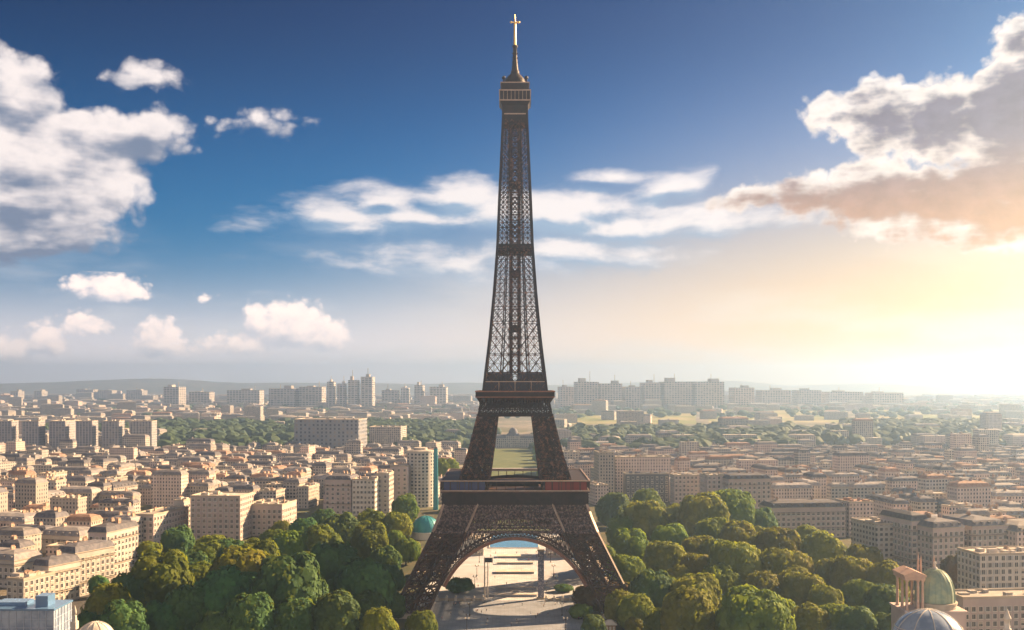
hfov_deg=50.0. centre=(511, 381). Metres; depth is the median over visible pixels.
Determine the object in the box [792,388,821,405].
tower block
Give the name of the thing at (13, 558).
apartment block
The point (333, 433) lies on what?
slab block
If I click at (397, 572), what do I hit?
park tree
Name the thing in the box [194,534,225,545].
park tree
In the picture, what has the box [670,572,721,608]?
park tree
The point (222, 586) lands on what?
park tree
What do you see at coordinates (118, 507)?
town house
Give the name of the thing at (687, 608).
park tree
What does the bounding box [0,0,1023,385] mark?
sky
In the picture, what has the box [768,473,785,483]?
town house
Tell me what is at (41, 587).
window
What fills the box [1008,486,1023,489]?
town house
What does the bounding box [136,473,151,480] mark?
town house
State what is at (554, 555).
pavilion hall
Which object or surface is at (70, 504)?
town house
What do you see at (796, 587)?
park tree
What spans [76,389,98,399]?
tower block
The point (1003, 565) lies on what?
window
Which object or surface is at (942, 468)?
town house
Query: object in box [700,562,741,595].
park tree
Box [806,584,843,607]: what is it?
park tree
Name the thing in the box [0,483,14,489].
town house
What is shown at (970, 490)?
town house
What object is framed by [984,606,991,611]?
window
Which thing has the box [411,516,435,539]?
domed hall
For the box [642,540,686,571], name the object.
park tree
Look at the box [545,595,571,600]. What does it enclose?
parapet
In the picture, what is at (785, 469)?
town house
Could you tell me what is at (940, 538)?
apartment block
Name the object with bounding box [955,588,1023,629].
apartment block
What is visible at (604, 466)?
apartment block
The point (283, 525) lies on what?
park tree
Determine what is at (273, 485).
town house
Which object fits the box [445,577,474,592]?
bush
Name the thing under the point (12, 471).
town house
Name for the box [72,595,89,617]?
street
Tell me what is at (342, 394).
tower block
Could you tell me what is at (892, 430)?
woods
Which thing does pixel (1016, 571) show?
window
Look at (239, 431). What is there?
woods
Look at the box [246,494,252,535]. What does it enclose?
window
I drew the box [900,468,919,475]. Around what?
town house
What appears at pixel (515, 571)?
bench wall
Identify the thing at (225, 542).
park tree
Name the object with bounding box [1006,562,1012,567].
window
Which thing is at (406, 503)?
park tree
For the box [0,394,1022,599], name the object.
ground
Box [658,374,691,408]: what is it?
tower block
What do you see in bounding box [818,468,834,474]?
town house
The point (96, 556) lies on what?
apartment block
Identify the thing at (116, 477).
town house
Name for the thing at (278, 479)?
town house
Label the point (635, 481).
apartment block
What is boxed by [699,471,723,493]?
apartment block
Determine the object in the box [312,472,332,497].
town house
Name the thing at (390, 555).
park tree
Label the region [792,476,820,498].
town house
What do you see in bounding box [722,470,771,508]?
apartment block
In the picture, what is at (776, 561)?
park tree
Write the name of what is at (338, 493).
apartment block
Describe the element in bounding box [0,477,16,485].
town house
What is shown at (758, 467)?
town house
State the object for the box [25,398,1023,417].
woods
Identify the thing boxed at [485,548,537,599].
path
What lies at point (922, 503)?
town house
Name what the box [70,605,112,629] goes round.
shell dome
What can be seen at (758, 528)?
park tree
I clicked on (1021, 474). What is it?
town house
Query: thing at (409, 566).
park ground
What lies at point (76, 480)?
town house
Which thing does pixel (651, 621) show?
park tree
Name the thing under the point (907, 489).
town house
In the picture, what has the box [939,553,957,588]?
park tree
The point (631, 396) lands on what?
tower block
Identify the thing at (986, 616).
window
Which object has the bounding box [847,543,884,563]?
park tree
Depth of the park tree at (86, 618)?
496.18 m
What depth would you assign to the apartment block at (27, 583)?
576.96 m
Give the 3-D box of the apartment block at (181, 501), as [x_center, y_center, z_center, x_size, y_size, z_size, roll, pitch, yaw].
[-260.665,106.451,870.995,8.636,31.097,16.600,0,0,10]
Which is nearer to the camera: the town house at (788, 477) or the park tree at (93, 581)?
the park tree at (93, 581)
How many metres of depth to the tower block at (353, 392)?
4697.65 m
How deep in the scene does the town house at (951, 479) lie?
1154.83 m
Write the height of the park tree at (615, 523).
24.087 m
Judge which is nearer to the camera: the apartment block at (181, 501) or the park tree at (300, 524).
the park tree at (300, 524)
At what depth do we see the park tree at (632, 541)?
711.35 m
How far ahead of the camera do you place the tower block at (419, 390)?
5152.37 m
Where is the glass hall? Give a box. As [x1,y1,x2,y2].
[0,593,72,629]
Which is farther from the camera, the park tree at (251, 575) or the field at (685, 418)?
the field at (685, 418)
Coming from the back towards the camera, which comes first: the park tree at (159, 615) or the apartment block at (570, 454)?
the apartment block at (570, 454)
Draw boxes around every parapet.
[436,595,483,600]
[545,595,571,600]
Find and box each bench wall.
[494,586,535,588]
[494,593,536,596]
[496,569,534,573]
[497,554,532,557]
[497,561,532,563]
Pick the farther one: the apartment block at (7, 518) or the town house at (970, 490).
the town house at (970, 490)
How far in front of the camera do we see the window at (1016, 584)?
585.10 m
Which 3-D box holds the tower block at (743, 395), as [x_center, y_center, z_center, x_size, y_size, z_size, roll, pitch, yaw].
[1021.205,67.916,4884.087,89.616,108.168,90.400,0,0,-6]
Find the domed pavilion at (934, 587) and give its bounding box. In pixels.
[889,554,967,629]
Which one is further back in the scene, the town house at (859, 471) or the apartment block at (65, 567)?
the town house at (859, 471)
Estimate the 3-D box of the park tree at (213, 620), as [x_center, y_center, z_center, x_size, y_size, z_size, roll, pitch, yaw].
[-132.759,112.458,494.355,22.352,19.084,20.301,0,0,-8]
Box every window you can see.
[39,584,44,589]
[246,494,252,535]
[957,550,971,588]
[963,607,970,612]
[970,621,977,627]
[977,614,983,619]
[980,570,986,574]
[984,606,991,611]
[984,614,991,619]
[986,563,992,567]
[986,576,993,581]
[986,583,992,588]
[993,562,999,567]
[993,569,999,574]
[993,583,999,587]
[998,606,1004,611]
[1000,562,1005,567]
[1000,583,1005,587]
[1005,606,1012,611]
[1006,555,1012,560]
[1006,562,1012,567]
[1006,582,1012,587]
[1014,555,1018,560]
[1014,562,1018,567]
[1014,569,1018,574]
[1014,582,1018,587]
[1019,605,1023,611]
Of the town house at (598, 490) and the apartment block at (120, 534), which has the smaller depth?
the apartment block at (120, 534)
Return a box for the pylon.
[537,549,544,599]
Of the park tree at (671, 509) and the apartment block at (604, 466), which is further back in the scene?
the apartment block at (604, 466)
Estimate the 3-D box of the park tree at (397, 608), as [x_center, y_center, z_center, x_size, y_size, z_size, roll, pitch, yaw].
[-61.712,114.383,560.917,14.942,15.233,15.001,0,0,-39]
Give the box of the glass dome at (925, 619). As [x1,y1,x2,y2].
[891,608,962,629]
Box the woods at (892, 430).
[527,417,1023,449]
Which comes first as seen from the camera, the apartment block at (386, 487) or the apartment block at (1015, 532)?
the apartment block at (1015, 532)
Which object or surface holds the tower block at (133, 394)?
on the ground at (522, 425)
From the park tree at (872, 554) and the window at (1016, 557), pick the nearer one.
the window at (1016, 557)
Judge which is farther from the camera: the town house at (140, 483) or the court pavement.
the town house at (140, 483)
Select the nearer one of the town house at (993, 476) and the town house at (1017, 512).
the town house at (1017, 512)
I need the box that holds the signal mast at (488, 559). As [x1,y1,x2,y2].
[484,557,492,597]
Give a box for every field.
[552,412,695,423]
[709,410,846,421]
[867,412,1023,420]
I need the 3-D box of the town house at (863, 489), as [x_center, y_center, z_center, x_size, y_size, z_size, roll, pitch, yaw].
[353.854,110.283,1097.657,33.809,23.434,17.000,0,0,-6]
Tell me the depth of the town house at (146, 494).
1085.08 m
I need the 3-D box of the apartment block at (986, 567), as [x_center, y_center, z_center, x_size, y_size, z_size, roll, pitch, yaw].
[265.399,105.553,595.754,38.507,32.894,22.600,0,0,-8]
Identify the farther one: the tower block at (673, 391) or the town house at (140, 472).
the tower block at (673, 391)
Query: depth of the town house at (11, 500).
969.15 m
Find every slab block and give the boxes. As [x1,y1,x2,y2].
[0,420,18,442]
[22,419,44,445]
[49,419,78,446]
[75,420,97,446]
[101,420,124,448]
[129,420,156,445]
[294,418,366,448]
[369,425,406,444]
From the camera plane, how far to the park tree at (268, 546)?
648.64 m
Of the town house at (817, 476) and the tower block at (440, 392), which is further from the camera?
the tower block at (440, 392)
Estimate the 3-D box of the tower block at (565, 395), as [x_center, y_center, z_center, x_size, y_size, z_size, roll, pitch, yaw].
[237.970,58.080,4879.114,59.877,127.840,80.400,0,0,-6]
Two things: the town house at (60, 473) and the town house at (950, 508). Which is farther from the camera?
the town house at (60, 473)
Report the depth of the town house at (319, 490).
1134.32 m
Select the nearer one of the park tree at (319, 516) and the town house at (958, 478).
the park tree at (319, 516)
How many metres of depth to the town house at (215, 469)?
1234.53 m
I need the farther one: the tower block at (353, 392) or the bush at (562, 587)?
the tower block at (353, 392)
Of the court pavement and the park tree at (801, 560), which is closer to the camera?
the court pavement
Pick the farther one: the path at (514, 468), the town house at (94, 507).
the path at (514, 468)
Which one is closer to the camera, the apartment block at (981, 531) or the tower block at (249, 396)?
the apartment block at (981, 531)
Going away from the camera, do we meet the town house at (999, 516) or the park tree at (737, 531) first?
the park tree at (737, 531)
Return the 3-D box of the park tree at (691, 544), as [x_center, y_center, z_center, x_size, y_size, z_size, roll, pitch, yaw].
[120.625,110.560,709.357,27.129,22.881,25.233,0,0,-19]
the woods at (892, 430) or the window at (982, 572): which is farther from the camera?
the woods at (892, 430)
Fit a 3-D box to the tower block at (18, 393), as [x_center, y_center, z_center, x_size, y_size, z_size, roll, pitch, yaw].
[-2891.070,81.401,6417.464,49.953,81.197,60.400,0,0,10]
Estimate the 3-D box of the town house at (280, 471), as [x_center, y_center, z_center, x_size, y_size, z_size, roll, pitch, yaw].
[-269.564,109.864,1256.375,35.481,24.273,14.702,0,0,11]
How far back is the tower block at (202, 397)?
5152.70 m
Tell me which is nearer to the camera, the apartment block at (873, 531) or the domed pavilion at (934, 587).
the domed pavilion at (934, 587)
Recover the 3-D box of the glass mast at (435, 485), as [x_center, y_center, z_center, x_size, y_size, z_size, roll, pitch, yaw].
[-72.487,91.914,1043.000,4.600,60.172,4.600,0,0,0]
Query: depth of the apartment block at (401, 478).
1050.62 m
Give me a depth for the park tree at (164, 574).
558.19 m
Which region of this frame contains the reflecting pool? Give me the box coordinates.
[489,534,538,547]
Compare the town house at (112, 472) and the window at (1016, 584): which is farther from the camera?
the town house at (112, 472)
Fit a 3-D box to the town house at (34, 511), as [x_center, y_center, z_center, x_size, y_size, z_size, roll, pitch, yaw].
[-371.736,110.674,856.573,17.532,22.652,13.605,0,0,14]
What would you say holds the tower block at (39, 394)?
on the ground at (522, 425)
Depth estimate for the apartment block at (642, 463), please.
1165.47 m
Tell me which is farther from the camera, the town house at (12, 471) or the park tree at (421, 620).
the town house at (12, 471)
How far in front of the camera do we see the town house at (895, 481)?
1090.55 m
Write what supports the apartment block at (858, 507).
on the ground at (522, 425)
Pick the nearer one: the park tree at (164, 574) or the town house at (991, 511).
the park tree at (164, 574)
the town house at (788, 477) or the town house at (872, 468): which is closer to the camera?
the town house at (788, 477)
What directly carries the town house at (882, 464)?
on the ground at (522, 425)
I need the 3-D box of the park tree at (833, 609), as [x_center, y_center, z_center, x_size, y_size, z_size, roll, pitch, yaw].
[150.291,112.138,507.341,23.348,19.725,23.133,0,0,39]
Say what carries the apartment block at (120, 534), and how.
on the street
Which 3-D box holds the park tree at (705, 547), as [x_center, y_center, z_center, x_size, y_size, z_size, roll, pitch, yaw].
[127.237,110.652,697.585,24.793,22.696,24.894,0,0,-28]
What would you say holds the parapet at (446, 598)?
on the court pavement
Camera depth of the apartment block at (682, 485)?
1078.93 m
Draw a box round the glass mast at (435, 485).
[433,446,437,509]
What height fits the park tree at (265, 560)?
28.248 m
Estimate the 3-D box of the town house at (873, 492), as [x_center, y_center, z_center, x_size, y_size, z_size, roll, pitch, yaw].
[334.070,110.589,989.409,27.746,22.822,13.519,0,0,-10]
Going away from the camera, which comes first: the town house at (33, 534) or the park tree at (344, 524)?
the town house at (33, 534)
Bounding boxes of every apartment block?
[0,510,35,526]
[0,545,42,587]
[6,569,54,599]
[32,550,81,599]
[41,522,89,556]
[58,536,115,595]
[87,517,138,576]
[130,506,188,543]
[174,496,189,527]
[190,490,253,540]
[252,498,296,535]
[324,471,358,513]
[352,475,378,514]
[376,469,393,512]
[390,462,409,499]
[556,450,579,465]
[594,449,614,492]
[615,454,670,493]
[623,470,668,502]
[670,472,699,503]
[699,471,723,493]
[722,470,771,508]
[759,496,846,537]
[835,497,873,536]
[851,516,892,559]
[879,506,927,570]
[917,512,965,571]
[942,511,1008,546]
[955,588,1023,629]
[957,545,1023,588]
[1002,516,1023,545]
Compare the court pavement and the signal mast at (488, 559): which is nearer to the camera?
the court pavement
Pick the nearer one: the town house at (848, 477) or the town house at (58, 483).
the town house at (58, 483)
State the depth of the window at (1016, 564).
585.10 m
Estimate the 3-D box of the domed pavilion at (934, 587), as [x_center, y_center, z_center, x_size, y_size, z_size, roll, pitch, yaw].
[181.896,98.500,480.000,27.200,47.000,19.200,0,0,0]
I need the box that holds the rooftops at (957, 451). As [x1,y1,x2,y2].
[0,432,1023,481]
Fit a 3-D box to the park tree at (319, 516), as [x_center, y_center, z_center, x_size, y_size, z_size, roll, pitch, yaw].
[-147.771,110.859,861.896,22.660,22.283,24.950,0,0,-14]
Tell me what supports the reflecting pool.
on the esplanade ground at (564, 571)
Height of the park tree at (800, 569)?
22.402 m
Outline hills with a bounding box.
[0,378,1023,393]
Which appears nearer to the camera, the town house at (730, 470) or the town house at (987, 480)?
the town house at (987, 480)
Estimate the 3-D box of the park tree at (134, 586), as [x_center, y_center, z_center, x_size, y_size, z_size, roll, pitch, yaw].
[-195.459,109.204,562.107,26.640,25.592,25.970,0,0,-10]
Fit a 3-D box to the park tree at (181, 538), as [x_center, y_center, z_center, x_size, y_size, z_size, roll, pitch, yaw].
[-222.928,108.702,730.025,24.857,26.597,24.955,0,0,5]
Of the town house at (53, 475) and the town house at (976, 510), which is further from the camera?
the town house at (53, 475)
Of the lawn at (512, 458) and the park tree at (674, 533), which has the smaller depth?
the park tree at (674, 533)
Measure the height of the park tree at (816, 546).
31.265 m
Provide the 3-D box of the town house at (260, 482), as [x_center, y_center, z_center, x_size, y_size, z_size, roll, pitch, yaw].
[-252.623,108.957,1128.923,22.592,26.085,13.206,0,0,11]
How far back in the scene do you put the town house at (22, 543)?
680.42 m
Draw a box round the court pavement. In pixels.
[433,600,583,629]
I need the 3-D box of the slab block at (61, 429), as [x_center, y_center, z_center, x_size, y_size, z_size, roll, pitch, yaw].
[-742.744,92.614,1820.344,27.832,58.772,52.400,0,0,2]
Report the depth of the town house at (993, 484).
1068.38 m
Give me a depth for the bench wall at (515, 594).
621.00 m
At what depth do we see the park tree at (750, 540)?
709.45 m
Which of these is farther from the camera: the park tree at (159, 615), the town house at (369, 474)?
the town house at (369, 474)
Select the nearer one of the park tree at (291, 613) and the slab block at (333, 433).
the park tree at (291, 613)
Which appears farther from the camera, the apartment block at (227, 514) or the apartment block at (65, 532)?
the apartment block at (227, 514)
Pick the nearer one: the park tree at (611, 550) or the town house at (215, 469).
the park tree at (611, 550)
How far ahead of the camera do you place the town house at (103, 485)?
1028.81 m
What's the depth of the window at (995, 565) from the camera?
583.67 m
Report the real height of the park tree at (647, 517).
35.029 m
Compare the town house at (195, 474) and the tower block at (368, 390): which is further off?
the tower block at (368, 390)
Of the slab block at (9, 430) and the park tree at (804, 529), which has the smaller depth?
the park tree at (804, 529)
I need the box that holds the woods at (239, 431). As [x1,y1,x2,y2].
[45,416,501,448]
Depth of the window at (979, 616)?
508.72 m
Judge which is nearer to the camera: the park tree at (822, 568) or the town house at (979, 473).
the park tree at (822, 568)
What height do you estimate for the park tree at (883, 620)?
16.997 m
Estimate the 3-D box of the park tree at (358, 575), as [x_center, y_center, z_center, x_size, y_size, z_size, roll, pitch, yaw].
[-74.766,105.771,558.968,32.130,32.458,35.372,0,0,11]
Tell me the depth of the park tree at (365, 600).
534.23 m
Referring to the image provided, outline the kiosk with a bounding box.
[604,619,616,629]
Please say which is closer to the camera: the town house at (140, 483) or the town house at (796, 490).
the town house at (796, 490)
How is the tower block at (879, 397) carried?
on the ground at (522, 425)
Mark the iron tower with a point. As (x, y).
(548, 494)
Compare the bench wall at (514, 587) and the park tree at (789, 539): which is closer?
the bench wall at (514, 587)
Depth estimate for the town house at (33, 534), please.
714.62 m
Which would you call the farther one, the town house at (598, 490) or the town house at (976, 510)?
the town house at (598, 490)
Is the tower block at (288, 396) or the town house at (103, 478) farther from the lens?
the tower block at (288, 396)
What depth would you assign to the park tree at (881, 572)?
585.83 m
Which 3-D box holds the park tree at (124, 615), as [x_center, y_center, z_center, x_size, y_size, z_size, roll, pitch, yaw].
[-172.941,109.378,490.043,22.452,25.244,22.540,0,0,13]
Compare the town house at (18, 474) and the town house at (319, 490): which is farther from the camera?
the town house at (18, 474)
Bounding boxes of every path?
[453,564,488,565]
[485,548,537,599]
[492,468,536,468]
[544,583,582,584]
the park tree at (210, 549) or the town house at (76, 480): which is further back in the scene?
the town house at (76, 480)
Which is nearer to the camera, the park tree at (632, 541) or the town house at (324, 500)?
the park tree at (632, 541)
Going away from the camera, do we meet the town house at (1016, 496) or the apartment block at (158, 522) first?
the apartment block at (158, 522)
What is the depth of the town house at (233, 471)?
1221.52 m
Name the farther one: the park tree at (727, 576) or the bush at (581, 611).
the park tree at (727, 576)
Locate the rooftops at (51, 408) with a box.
[0,390,1023,447]
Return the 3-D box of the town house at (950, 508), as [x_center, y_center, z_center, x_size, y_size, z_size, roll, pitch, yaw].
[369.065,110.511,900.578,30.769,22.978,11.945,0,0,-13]
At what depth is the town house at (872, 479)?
1148.84 m
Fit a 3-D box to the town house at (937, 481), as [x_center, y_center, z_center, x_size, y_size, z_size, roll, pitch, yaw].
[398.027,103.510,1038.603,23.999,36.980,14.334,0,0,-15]
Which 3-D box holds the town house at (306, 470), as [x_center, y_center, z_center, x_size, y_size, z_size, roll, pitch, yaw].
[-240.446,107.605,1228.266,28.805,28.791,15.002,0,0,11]
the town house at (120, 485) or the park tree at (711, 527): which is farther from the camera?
the town house at (120, 485)
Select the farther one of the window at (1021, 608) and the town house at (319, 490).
the town house at (319, 490)
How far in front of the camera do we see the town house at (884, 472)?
1145.31 m
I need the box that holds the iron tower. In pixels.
[394,17,628,618]
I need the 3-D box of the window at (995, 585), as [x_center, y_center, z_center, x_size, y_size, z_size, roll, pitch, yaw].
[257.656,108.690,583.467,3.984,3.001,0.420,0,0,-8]
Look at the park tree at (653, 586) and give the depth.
564.47 m
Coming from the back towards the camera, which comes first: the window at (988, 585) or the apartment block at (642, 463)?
the apartment block at (642, 463)
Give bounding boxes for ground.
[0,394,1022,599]
[241,507,850,629]
[417,534,599,615]
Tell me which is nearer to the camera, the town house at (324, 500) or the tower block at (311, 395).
the town house at (324, 500)
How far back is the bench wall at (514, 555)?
759.31 m
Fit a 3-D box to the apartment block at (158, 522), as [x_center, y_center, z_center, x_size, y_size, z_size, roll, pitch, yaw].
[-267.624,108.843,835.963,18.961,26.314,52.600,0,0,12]
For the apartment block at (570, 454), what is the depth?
1439.17 m
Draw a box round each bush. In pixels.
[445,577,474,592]
[553,583,573,591]
[568,604,593,618]
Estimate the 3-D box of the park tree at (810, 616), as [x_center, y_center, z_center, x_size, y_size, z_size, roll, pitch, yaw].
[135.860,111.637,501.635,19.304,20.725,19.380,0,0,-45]
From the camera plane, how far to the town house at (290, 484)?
1079.73 m
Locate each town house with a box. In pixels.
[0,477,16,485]
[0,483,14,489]
[0,487,7,511]
[0,523,42,553]
[0,535,35,549]
[8,467,25,476]
[8,490,14,510]
[9,508,27,511]
[11,468,35,478]
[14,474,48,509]
[17,521,54,530]
[21,501,49,509]
[26,508,46,512]
[33,506,69,526]
[37,474,59,478]
[39,470,66,477]
[45,477,66,489]
[46,541,76,555]
[48,487,65,504]
[50,494,86,514]
[60,484,101,512]
[66,473,94,485]
[67,510,102,526]
[87,475,114,481]
[87,479,111,490]
[88,507,132,523]
[90,503,98,511]
[98,488,140,510]
[98,495,140,511]
[103,467,124,476]
[106,511,143,543]
[109,474,127,481]
[110,479,137,491]
[111,502,135,510]
[124,472,139,480]
[126,468,151,475]
[134,479,151,493]
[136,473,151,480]
[140,481,151,504]
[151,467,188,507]
[187,467,215,481]
[188,479,214,497]
[194,476,220,488]
[201,465,219,472]
[210,478,227,485]
[214,484,234,491]
[215,471,228,480]
[225,472,249,481]
[227,469,243,474]
[229,482,260,500]
[231,479,251,484]
[249,471,278,481]
[254,475,273,489]
[259,466,282,474]
[259,487,285,498]
[265,481,282,487]
[270,474,289,482]
[283,465,311,480]
[283,475,305,498]
[285,469,306,481]
[297,482,318,508]
[305,480,320,499]
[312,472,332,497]
[323,491,324,508]
[358,471,377,476]
[359,463,377,473]
[377,462,394,471]
[438,474,441,500]
[438,480,439,503]
[588,481,608,504]
[590,467,593,480]
[716,466,746,472]
[750,461,777,474]
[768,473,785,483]
[771,480,812,499]
[778,465,801,475]
[782,471,802,482]
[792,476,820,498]
[802,469,826,498]
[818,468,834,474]
[826,470,859,483]
[826,480,848,500]
[848,480,885,498]
[850,468,871,475]
[854,462,879,473]
[860,475,879,481]
[864,472,877,478]
[865,491,899,498]
[868,492,909,516]
[869,462,889,466]
[877,464,899,480]
[885,474,917,493]
[890,485,917,493]
[899,490,915,505]
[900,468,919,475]
[903,509,933,514]
[909,493,937,513]
[914,490,946,499]
[917,471,948,491]
[933,463,954,473]
[936,496,959,513]
[941,502,982,514]
[942,473,954,482]
[944,471,974,478]
[946,478,990,506]
[953,474,968,480]
[955,467,989,477]
[955,504,990,516]
[964,478,994,483]
[983,504,1009,508]
[985,508,1006,514]
[988,473,1005,478]
[988,504,1023,517]
[990,481,1017,488]
[990,512,1016,518]
[991,476,1019,485]
[991,488,1023,502]
[991,496,1021,507]
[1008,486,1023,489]
[1019,472,1023,485]
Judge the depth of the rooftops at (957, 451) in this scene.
1471.24 m
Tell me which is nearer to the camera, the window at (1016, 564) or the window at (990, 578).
the window at (990, 578)
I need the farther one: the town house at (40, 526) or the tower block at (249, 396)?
the tower block at (249, 396)
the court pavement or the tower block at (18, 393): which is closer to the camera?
the court pavement
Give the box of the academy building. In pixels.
[495,427,533,447]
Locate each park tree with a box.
[77,610,101,628]
[80,582,134,614]
[87,575,109,594]
[98,599,149,629]
[110,572,146,606]
[131,548,194,606]
[137,541,163,558]
[144,600,178,629]
[160,524,195,554]
[164,583,208,629]
[184,549,210,564]
[188,560,211,585]
[191,564,252,617]
[192,540,220,563]
[193,610,233,629]
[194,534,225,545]
[208,545,269,571]
[217,537,243,556]
[223,592,275,629]
[241,537,280,555]
[241,571,258,582]
[248,551,328,606]
[259,529,282,541]
[261,555,284,565]
[270,520,289,530]
[272,530,307,557]
[273,597,314,629]
[288,517,316,531]
[305,523,343,551]
[307,541,358,591]
[310,508,335,525]
[311,588,360,629]
[322,511,358,543]
[333,556,396,605]
[349,520,388,558]
[353,589,388,620]
[357,508,384,523]
[357,606,399,629]
[370,545,402,567]
[382,563,405,590]
[383,511,413,537]
[387,530,405,545]
[389,591,405,617]
[391,492,419,521]
[392,538,420,564]
[404,610,437,629]
[438,458,459,476]
[570,581,629,611]
[580,614,606,629]
[595,492,629,526]
[602,544,615,559]
[604,589,629,625]
[605,514,633,544]
[605,554,645,583]
[609,527,648,559]
[616,593,654,627]
[622,499,670,541]
[624,616,643,629]
[628,568,675,607]
[630,488,665,508]
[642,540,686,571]
[643,607,661,629]
[649,523,688,545]
[659,584,715,629]
[664,503,679,515]
[667,564,693,578]
[668,514,676,523]
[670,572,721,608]
[675,491,729,536]
[679,552,709,574]
[681,535,712,553]
[692,517,726,539]
[696,538,722,555]
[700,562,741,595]
[707,540,762,583]
[712,488,755,525]
[714,583,796,629]
[715,519,756,543]
[741,570,780,595]
[743,534,756,548]
[753,507,778,527]
[753,525,763,531]
[754,526,801,555]
[761,547,797,574]
[776,565,809,585]
[779,571,825,605]
[781,549,815,574]
[785,598,795,620]
[791,601,830,629]
[793,524,818,539]
[800,530,847,568]
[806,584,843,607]
[813,558,835,584]
[818,603,854,629]
[827,555,872,588]
[836,605,878,629]
[840,579,873,607]
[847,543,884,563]
[862,583,909,614]
[865,558,910,596]
[874,612,890,629]
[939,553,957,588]
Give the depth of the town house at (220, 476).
1175.34 m
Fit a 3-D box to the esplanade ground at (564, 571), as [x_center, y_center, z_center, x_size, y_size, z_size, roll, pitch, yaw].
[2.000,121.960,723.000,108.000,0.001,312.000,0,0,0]
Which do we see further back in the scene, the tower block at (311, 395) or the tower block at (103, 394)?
the tower block at (103, 394)
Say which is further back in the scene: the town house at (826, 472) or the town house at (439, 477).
the town house at (826, 472)
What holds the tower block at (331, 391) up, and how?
on the ground at (522, 425)
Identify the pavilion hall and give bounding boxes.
[457,534,484,555]
[545,536,581,557]
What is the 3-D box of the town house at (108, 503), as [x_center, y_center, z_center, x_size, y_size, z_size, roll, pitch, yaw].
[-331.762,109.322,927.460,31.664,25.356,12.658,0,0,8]
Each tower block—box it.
[10,388,23,398]
[34,390,47,399]
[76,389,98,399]
[98,390,116,398]
[126,388,146,399]
[163,382,185,404]
[189,388,213,404]
[210,410,220,418]
[227,389,263,404]
[269,384,298,406]
[299,381,325,406]
[327,379,335,409]
[337,381,346,407]
[348,370,359,404]
[361,374,374,406]
[382,389,399,402]
[401,386,409,403]
[406,447,433,507]
[414,380,424,403]
[429,384,447,403]
[558,385,573,408]
[574,378,598,404]
[599,375,621,404]
[622,381,640,409]
[640,380,660,404]
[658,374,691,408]
[692,379,723,408]
[729,384,754,405]
[755,388,790,403]
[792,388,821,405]
[822,390,862,402]
[865,387,902,404]
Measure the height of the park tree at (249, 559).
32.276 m
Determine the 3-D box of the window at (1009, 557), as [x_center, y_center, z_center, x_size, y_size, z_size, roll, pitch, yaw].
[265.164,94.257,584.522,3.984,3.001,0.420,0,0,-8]
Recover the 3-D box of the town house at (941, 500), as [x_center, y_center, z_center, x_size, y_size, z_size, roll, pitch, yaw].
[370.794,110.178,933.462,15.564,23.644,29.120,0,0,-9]
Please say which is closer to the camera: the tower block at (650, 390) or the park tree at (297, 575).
the park tree at (297, 575)
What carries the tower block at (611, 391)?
on the ground at (522, 425)
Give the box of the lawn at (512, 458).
[474,449,552,530]
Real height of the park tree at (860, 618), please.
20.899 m
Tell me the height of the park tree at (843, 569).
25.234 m
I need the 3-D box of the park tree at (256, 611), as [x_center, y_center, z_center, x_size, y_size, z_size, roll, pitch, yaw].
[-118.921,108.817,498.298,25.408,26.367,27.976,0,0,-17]
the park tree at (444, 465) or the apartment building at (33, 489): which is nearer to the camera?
the apartment building at (33, 489)
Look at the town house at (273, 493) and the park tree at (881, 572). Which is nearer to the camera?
the park tree at (881, 572)
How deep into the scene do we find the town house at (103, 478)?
1143.00 m
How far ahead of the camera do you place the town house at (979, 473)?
1199.46 m
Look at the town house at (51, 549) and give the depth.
710.21 m
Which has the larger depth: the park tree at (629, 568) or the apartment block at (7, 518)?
the apartment block at (7, 518)
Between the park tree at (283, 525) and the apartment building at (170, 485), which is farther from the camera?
the apartment building at (170, 485)
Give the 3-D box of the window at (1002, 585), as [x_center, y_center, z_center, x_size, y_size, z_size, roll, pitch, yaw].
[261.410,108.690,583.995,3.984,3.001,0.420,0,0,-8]
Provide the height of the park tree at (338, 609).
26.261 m
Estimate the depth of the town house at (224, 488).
1058.07 m
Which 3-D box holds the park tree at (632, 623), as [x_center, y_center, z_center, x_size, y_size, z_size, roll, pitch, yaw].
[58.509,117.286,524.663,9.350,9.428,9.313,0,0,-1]
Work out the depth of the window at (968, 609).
508.10 m
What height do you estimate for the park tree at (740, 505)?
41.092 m
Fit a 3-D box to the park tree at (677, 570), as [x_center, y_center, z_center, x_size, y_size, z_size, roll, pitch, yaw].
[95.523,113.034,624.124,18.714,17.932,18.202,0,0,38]
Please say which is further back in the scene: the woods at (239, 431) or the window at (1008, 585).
the woods at (239, 431)
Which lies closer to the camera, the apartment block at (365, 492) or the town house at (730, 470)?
the apartment block at (365, 492)
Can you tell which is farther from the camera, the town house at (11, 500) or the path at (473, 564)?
the town house at (11, 500)
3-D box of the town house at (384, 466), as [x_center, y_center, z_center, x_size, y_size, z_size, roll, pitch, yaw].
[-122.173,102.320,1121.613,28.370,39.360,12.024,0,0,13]
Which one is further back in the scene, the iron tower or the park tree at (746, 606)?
the iron tower
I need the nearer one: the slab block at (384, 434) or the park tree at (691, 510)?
the park tree at (691, 510)
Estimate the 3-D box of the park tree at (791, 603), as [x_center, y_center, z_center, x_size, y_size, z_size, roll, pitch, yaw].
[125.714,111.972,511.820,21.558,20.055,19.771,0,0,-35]
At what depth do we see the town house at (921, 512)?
868.46 m
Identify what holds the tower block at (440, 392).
on the ground at (522, 425)

